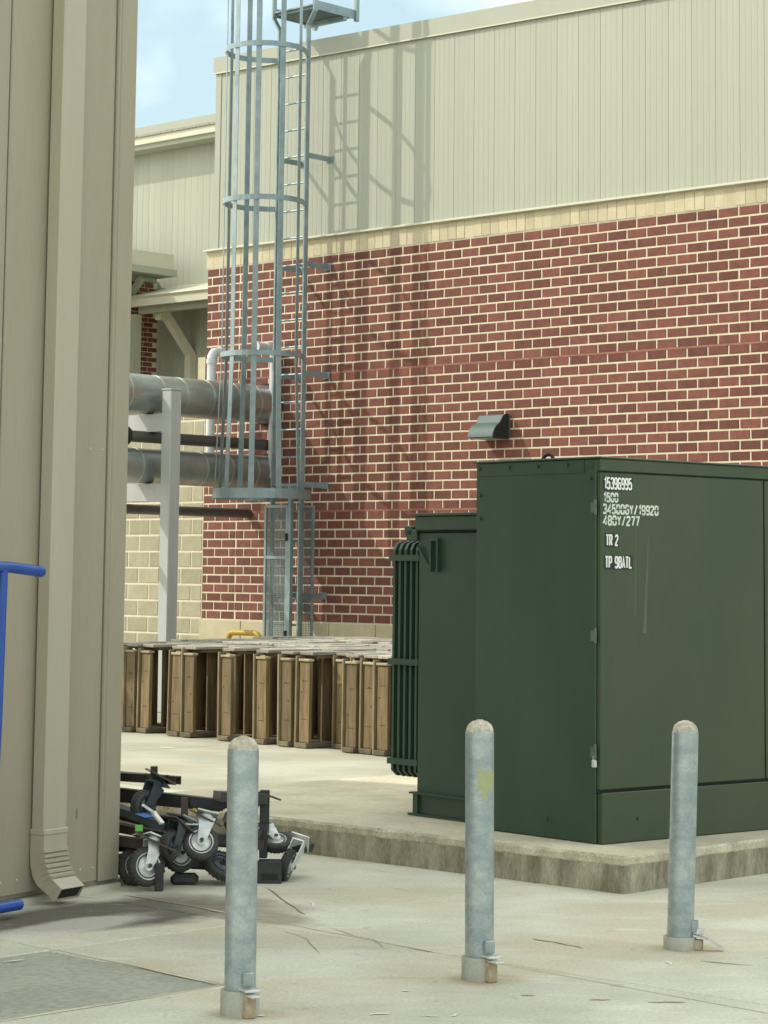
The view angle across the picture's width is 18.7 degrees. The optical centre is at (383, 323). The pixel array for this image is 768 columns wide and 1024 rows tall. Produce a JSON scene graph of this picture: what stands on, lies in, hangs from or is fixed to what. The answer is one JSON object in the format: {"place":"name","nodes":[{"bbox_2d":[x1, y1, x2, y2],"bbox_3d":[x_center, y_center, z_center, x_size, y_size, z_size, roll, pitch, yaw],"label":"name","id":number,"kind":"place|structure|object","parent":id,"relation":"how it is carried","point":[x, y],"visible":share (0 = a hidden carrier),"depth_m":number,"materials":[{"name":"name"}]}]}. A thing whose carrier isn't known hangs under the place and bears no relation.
{"place":"outdoors","nodes":[
{"label":"outdoors","id":0,"kind":"place"},
{"bbox_2d":[0,0,137,904],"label":"metal building","id":1,"kind":"structure","parent":0,"point":[67,103],"depth_m":11.53,"materials":[{"name":"beige metal"}]},
{"bbox_2d":[135,0,531,127],"label":"sky","id":2,"kind":"structure","parent":0,"point":[179,41],"materials":[{"name":"blue"}]},
{"bbox_2d":[0,713,767,1023],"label":"pavement","id":3,"kind":"structure","parent":0,"point":[344,941],"depth_m":9.96,"materials":[{"name":"concrete"}]},
{"bbox_2d":[0,561,45,912],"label":"tube frame","id":4,"kind":"object","parent":3,"relation":"on","point":[6,567],"visible":1,"depth_m":10.72,"materials":[{"name":"blue paint"}]},
{"bbox_2d":[118,822,176,886],"bbox_3d":[-1.688,2.697,12.171,1.604,0.370,0.332,-4,-8,37],"label":"dolly","id":5,"kind":"object","parent":3,"relation":"on","point":[139,858],"visible":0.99,"depth_m":11.73,"materials":[{"name":"black rubber"}]},
{"bbox_2d":[121,641,184,728],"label":"pallet","id":6,"kind":"object","parent":3,"relation":"on","point":[131,648],"visible":0.06,"depth_m":23.99,"materials":[{"name":"brown wood"}]},
{"bbox_2d":[127,388,182,712],"bbox_3d":[-2.841,2.630,27.204,1.178,3.702,0.176,-5,-8,43],"label":"pipe rack","id":7,"kind":"object","parent":3,"relation":"on","point":[165,491],"visible":0.53,"depth_m":26.88,"materials":[{"name":"white metal"}]},
{"bbox_2d":[126,504,251,517],"bbox_3d":[-3.888,2.062,26.471,0.206,0.206,6.496,-5,-8,43],"label":"grey pipe","id":8,"kind":"object","parent":7,"relation":"attached to","point":[191,511],"visible":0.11,"depth_m":28.14,"materials":[{"name":"metal"}]},
{"bbox_2d":[128,426,267,450],"bbox_3d":[-3.616,1.214,26.315,0.226,0.226,6.496,-5,-8,43],"label":"dark pipe","id":9,"kind":"object","parent":7,"relation":"attached to","point":[185,439],"visible":0.28,"depth_m":27.70,"materials":[{"name":"metal"}]},
{"bbox_2d":[127,447,270,487],"bbox_3d":[-3.656,1.550,26.313,0.470,0.470,6.496,-5,-8,43],"label":"insulated pipe","id":10,"kind":"object","parent":7,"relation":"on","point":[197,468],"visible":0.28,"depth_m":27.61,"materials":[{"name":"metal"}]},
{"bbox_2d":[129,373,282,425],"bbox_3d":[-3.647,0.720,26.402,0.526,0.526,6.496,-5,-8,43],"label":"insulated pipe","id":11,"kind":"object","parent":7,"relation":"on","point":[199,399],"visible":0.41,"depth_m":27.65,"materials":[{"name":"metal"}]},
{"bbox_2d":[123,357,206,649],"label":"block wall","id":12,"kind":"structure","parent":3,"relation":"on","point":[141,579],"depth_m":29.86,"materials":[{"name":"beige concrete"}]},
{"bbox_2d":[122,642,215,731],"bbox_3d":[-2.182,3.679,23.709,1.055,0.878,0.184,6,-8,-41],"label":"pallet","id":13,"kind":"object","parent":3,"relation":"on","point":[129,684],"visible":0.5,"depth_m":23.42,"materials":[{"name":"brown wood"}]},
{"bbox_2d":[136,643,223,732],"bbox_3d":[-2.022,3.670,23.576,1.055,0.875,0.185,6,-8,-42],"label":"pallet","id":14,"kind":"object","parent":3,"relation":"on","point":[144,693],"visible":0.44,"depth_m":23.27,"materials":[{"name":"brown wood"}]},
{"bbox_2d":[119,813,281,891],"bbox_3d":[-1.514,2.708,12.153,1.962,0.348,0.669,-1,-6,18],"label":"dolly","id":15,"kind":"object","parent":3,"relation":"on","point":[269,871],"visible":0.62,"depth_m":11.99,"materials":[{"name":"black paint"}]},
{"bbox_2d":[119,804,196,872],"bbox_3d":[-1.682,2.555,12.244,1.638,0.553,0.464,-3,-7,29],"label":"dolly","id":16,"kind":"object","parent":15,"relation":"on","point":[176,828],"visible":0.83,"depth_m":11.81,"materials":[{"name":"black metal"}]},
{"bbox_2d":[120,787,267,861],"bbox_3d":[-1.530,2.575,12.392,1.864,0.404,0.588,-2,-7,25],"label":"dolly","id":17,"kind":"object","parent":15,"relation":"on","point":[201,844],"visible":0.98,"depth_m":11.96,"materials":[{"name":"black paint"}]},
{"bbox_2d":[120,766,180,814],"bbox_3d":[-1.744,2.458,12.425,1.618,0.272,0.410,-3,-7,31],"label":"dolly","id":18,"kind":"object","parent":17,"relation":"on","point":[149,794],"visible":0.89,"depth_m":12.01,"materials":[{"name":"black paint"}]},
{"bbox_2d":[166,645,243,736],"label":"pallet","id":19,"kind":"object","parent":3,"relation":"on","point":[173,699],"visible":0.47,"depth_m":22.89,"materials":[{"name":"brown wood"}]},
{"bbox_2d":[171,638,245,641],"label":"pallet","id":20,"kind":"object","parent":3,"relation":"on","point":[185,640],"visible":0.07,"depth_m":24.68,"materials":[{"name":"grey wood"}]},
{"bbox_2d":[173,643,257,729],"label":"pallet","id":21,"kind":"object","parent":3,"relation":"on","point":[204,693],"visible":0.06,"depth_m":23.47,"materials":[{"name":"brown wood"}]},
{"bbox_2d":[188,639,248,641],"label":"pallet","id":22,"kind":"object","parent":3,"relation":"on","point":[193,640],"visible":0.06,"depth_m":24.64,"materials":[{"name":"grey wood"}]},
{"bbox_2d":[180,645,273,737],"bbox_3d":[-1.543,3.610,22.990,1.055,0.878,0.184,6,-9,-43],"label":"pallet","id":23,"kind":"object","parent":3,"relation":"on","point":[188,695],"visible":0.54,"depth_m":22.71,"materials":[{"name":"brown wood"}]},
{"bbox_2d":[198,639,280,641],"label":"pallet","id":24,"kind":"object","parent":3,"relation":"on","point":[235,639],"visible":0.07,"depth_m":24.73,"materials":[{"name":"grey wood"}]},
{"bbox_2d":[220,735,260,1018],"bbox_3d":[-0.488,1.996,8.459,0.216,0.993,0.142,-5,-8,43],"label":"bollard","id":25,"kind":"object","parent":3,"relation":"on","point":[240,991],"visible":1,"depth_m":8.44,"materials":[{"name":"metal"}]},
{"bbox_2d":[233,642,247,710],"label":"pallet","id":26,"kind":"object","parent":3,"relation":"on","point":[240,674],"visible":0.01,"depth_m":23.83,"materials":[{"name":"brown wood"}]},
{"bbox_2d":[210,640,276,642],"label":"pallet","id":27,"kind":"object","parent":3,"relation":"on","point":[241,640],"visible":0.06,"depth_m":24.50,"materials":[{"name":"grey wood"}]},
{"bbox_2d":[226,630,261,638],"bbox_3d":[-1.621,4.011,27.003,0.596,0.938,0.066,-5,-8,43],"label":"guard rail","id":28,"kind":"object","parent":3,"relation":"on","point":[230,634],"visible":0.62,"depth_m":27.02,"materials":[{"name":"yellow metal"}]},
{"bbox_2d":[217,647,299,740],"bbox_3d":[-1.152,3.573,22.596,1.055,0.875,0.185,6,-9,-42],"label":"pallet","id":29,"kind":"object","parent":3,"relation":"on","point":[225,695],"visible":0.5,"depth_m":22.34,"materials":[{"name":"brown wood"}]},
{"bbox_2d":[222,640,300,642],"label":"pallet","id":30,"kind":"object","parent":3,"relation":"on","point":[259,641],"visible":0.02,"depth_m":24.28,"materials":[{"name":"grey wood"}]},
{"bbox_2d":[224,646,307,734],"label":"pallet","id":31,"kind":"object","parent":3,"relation":"on","point":[236,702],"visible":0.12,"depth_m":22.60,"materials":[{"name":"brown wood"}]},
{"bbox_2d":[223,790,314,880],"bbox_3d":[-0.586,2.663,12.237,0.341,0.481,0.442,-3,-7,30],"label":"dolly","id":32,"kind":"object","parent":3,"relation":"on","point":[289,844],"visible":0.58,"depth_m":12.22,"materials":[{"name":"black paint"}]},
{"bbox_2d":[248,641,309,644],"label":"pallet","id":33,"kind":"object","parent":3,"relation":"on","point":[258,643],"visible":0.04,"depth_m":23.92,"materials":[{"name":"grey wood"}]},
{"bbox_2d":[257,647,342,737],"bbox_3d":[-0.772,3.571,22.565,1.047,0.876,0.186,6,-9,-41],"label":"pallet","id":34,"kind":"object","parent":3,"relation":"on","point":[270,698],"visible":0.11,"depth_m":22.30,"materials":[{"name":"brown wood"}]},
{"bbox_2d":[262,636,337,638],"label":"pallet","id":35,"kind":"object","parent":3,"relation":"on","point":[270,637],"visible":0.06,"depth_m":25.41,"materials":[{"name":"grey wood"}]},
{"bbox_2d":[252,648,348,743],"bbox_3d":[-0.791,3.532,22.214,1.046,0.876,0.186,6,-8,-42],"label":"pallet","id":36,"kind":"object","parent":3,"relation":"on","point":[260,725],"visible":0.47,"depth_m":21.89,"materials":[{"name":"brown wood"}]},
{"bbox_2d":[261,641,345,644],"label":"pallet","id":37,"kind":"object","parent":3,"relation":"on","point":[306,642],"visible":0.04,"depth_m":24.01,"materials":[{"name":"grey wood"}]},
{"bbox_2d":[274,643,336,645],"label":"pallet","id":38,"kind":"object","parent":3,"relation":"on","point":[301,643],"visible":0.06,"depth_m":23.74,"materials":[{"name":"grey wood"}]},
{"bbox_2d":[278,636,349,639],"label":"pallet","id":39,"kind":"object","parent":3,"relation":"on","point":[312,637],"visible":0.06,"depth_m":25.13,"materials":[{"name":"grey wood"}]},
{"bbox_2d":[289,637,358,639],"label":"pallet","id":40,"kind":"object","parent":3,"relation":"on","point":[320,638],"visible":0.06,"depth_m":25.18,"materials":[{"name":"grey wood"}]},
{"bbox_2d":[277,649,373,746],"bbox_3d":[-0.548,3.504,21.935,1.055,0.878,0.184,6,-8,-41],"label":"pallet","id":41,"kind":"object","parent":3,"relation":"on","point":[285,703],"visible":0.43,"depth_m":21.64,"materials":[{"name":"brown wood"}]},
{"bbox_2d":[283,643,367,645],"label":"pallet","id":42,"kind":"object","parent":3,"relation":"on","point":[326,644],"visible":0.02,"depth_m":23.60,"materials":[{"name":"grey wood"}]},
{"bbox_2d":[312,639,355,640],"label":"pallet","id":43,"kind":"object","parent":3,"relation":"on","point":[333,639],"visible":0.03,"depth_m":24.86,"materials":[{"name":"grey wood"}]},
{"bbox_2d":[294,651,375,747],"bbox_3d":[-0.385,3.495,21.783,1.055,0.875,0.185,6,-8,-43],"label":"pallet","id":44,"kind":"object","parent":3,"relation":"on","point":[303,705],"visible":0.5,"depth_m":21.49,"materials":[{"name":"brown wood"}]},
{"bbox_2d":[300,637,380,640],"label":"pallet","id":45,"kind":"object","parent":3,"relation":"on","point":[342,638],"visible":0.03,"depth_m":25.13,"materials":[{"name":"grey wood"}]},
{"bbox_2d":[316,644,391,733],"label":"pallet","id":46,"kind":"object","parent":3,"relation":"on","point":[355,645],"visible":0.08,"depth_m":23.01,"materials":[{"name":"brown wood"}]},
{"bbox_2d":[322,639,391,640],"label":"pallet","id":47,"kind":"object","parent":3,"relation":"on","point":[360,639],"visible":0.05,"depth_m":24.82,"materials":[{"name":"grey wood"}]},
{"bbox_2d":[339,640,380,642],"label":"pallet","id":48,"kind":"object","parent":3,"relation":"on","point":[347,641],"visible":0.06,"depth_m":24.41,"materials":[{"name":"grey wood"}]},
{"bbox_2d":[331,651,391,748],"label":"pallet","id":49,"kind":"object","parent":3,"relation":"on","point":[336,702],"visible":0.29,"depth_m":21.41,"materials":[{"name":"brown wood"}]},
{"bbox_2d":[341,653,391,752],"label":"pallet","id":50,"kind":"object","parent":3,"relation":"on","point":[350,709],"visible":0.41,"depth_m":20.93,"materials":[{"name":"brown wood"}]},
{"bbox_2d":[343,645,391,647],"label":"pallet","id":51,"kind":"object","parent":3,"relation":"on","point":[368,646],"visible":0.02,"depth_m":23.12,"materials":[{"name":"grey wood"}]},
{"bbox_2d":[349,646,391,648],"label":"pallet","id":52,"kind":"object","parent":3,"relation":"on","point":[373,647],"visible":0.03,"depth_m":22.89,"materials":[{"name":"grey wood"}]},
{"bbox_2d":[350,652,391,745],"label":"pallet","id":53,"kind":"object","parent":3,"relation":"on","point":[352,659],"depth_m":21.36,"materials":[{"name":"brown wood"}]},
{"bbox_2d":[359,655,391,753],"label":"pallet","id":54,"kind":"object","parent":3,"relation":"on","point":[365,706],"visible":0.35,"depth_m":20.83,"materials":[{"name":"brown wood"}]},
{"bbox_2d":[361,640,391,643],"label":"pallet","id":55,"kind":"object","parent":3,"relation":"on","point":[372,642],"visible":0.03,"depth_m":24.07,"materials":[{"name":"grey wood"}]},
{"bbox_2d":[372,655,391,755],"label":"pallet","id":56,"kind":"object","parent":3,"relation":"on","point":[381,708],"visible":0.33,"depth_m":20.62,"materials":[{"name":"brown wood"}]},
{"bbox_2d":[376,648,391,650],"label":"pallet","id":57,"kind":"object","parent":3,"relation":"on","point":[385,649],"depth_m":22.40,"materials":[{"name":"grey wood"}]},
{"bbox_2d":[119,775,767,893],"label":"concrete pad","id":58,"kind":"object","parent":3,"relation":"on","point":[368,819],"visible":0.41,"depth_m":12.70,"materials":[{"name":"beige concrete"}]},
{"bbox_2d":[387,453,767,844],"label":"transformer","id":59,"kind":"object","parent":58,"relation":"on","point":[582,636],"visible":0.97,"depth_m":12.84,"materials":[{"name":"green metal"}]},
{"bbox_2d":[597,472,764,789],"bbox_3d":[1.640,1.675,12.806,1.309,1.673,0.030,6,-8,-40],"label":"door","id":60,"kind":"structure","parent":59,"relation":"in","point":[699,659],"depth_m":12.79,"materials":[{"name":"green metal"}]},
{"bbox_2d":[763,481,767,778],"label":"door","id":61,"kind":"structure","parent":59,"relation":"in","point":[765,483],"depth_m":13.24,"materials":[{"name":"green metal"}]},
{"bbox_2d":[461,719,503,982],"bbox_3d":[0.411,2.082,9.255,0.216,1.013,0.142,-4,-8,39],"label":"bollard","id":62,"kind":"object","parent":3,"relation":"on","point":[480,962],"visible":1,"depth_m":9.23,"materials":[{"name":"metal"}]},
{"bbox_2d":[199,0,767,638],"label":"brick building","id":63,"kind":"structure","parent":3,"relation":"on","point":[543,224],"depth_m":26.51,"materials":[{"name":"red brick"}]},
{"bbox_2d":[205,347,234,452],"bbox_3d":[-2.047,1.032,29.045,0.132,1.491,0.420,-5,-8,43],"label":"drain pipe","id":64,"kind":"object","parent":63,"relation":"attached to","point":[211,359],"visible":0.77,"depth_m":28.94,"materials":[{"name":"white metal"}]},
{"bbox_2d":[257,341,272,477],"bbox_3d":[-1.438,1.045,28.462,0.136,1.653,0.378,-5,-8,43],"label":"drain pipe","id":65,"kind":"object","parent":63,"relation":"attached to","point":[266,345],"visible":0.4,"depth_m":28.49,"materials":[{"name":"grey metal"}]},
{"bbox_2d":[212,0,359,635],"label":"caged ladder","id":66,"kind":"object","parent":63,"relation":"attached to","point":[315,15],"visible":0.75,"depth_m":27.71,"materials":[{"name":"metal"}]},
{"bbox_2d":[467,413,509,439],"bbox_3d":[1.168,1.146,26.090,0.376,0.284,0.292,-5,-8,43],"label":"wall light","id":67,"kind":"object","parent":63,"relation":"attached to","point":[491,427],"visible":1,"depth_m":26.02,"materials":[{"name":"grey metal"}]},
{"bbox_2d":[663,720,723,950],"bbox_3d":[1.333,2.204,10.091,0.255,0.970,0.142,1,-6,0],"label":"bollard","id":68,"kind":"object","parent":3,"relation":"on","point":[682,927],"visible":1,"depth_m":10.04,"materials":[{"name":"metal"}]},
{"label":"ground","id":69,"kind":"structure","parent":0,"visible":0},
{"bbox_2d":[130,113,215,378],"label":"building","id":70,"kind":"structure","parent":69,"relation":"on","point":[173,198],"depth_m":39.06,"materials":[{"name":"beige metal"}]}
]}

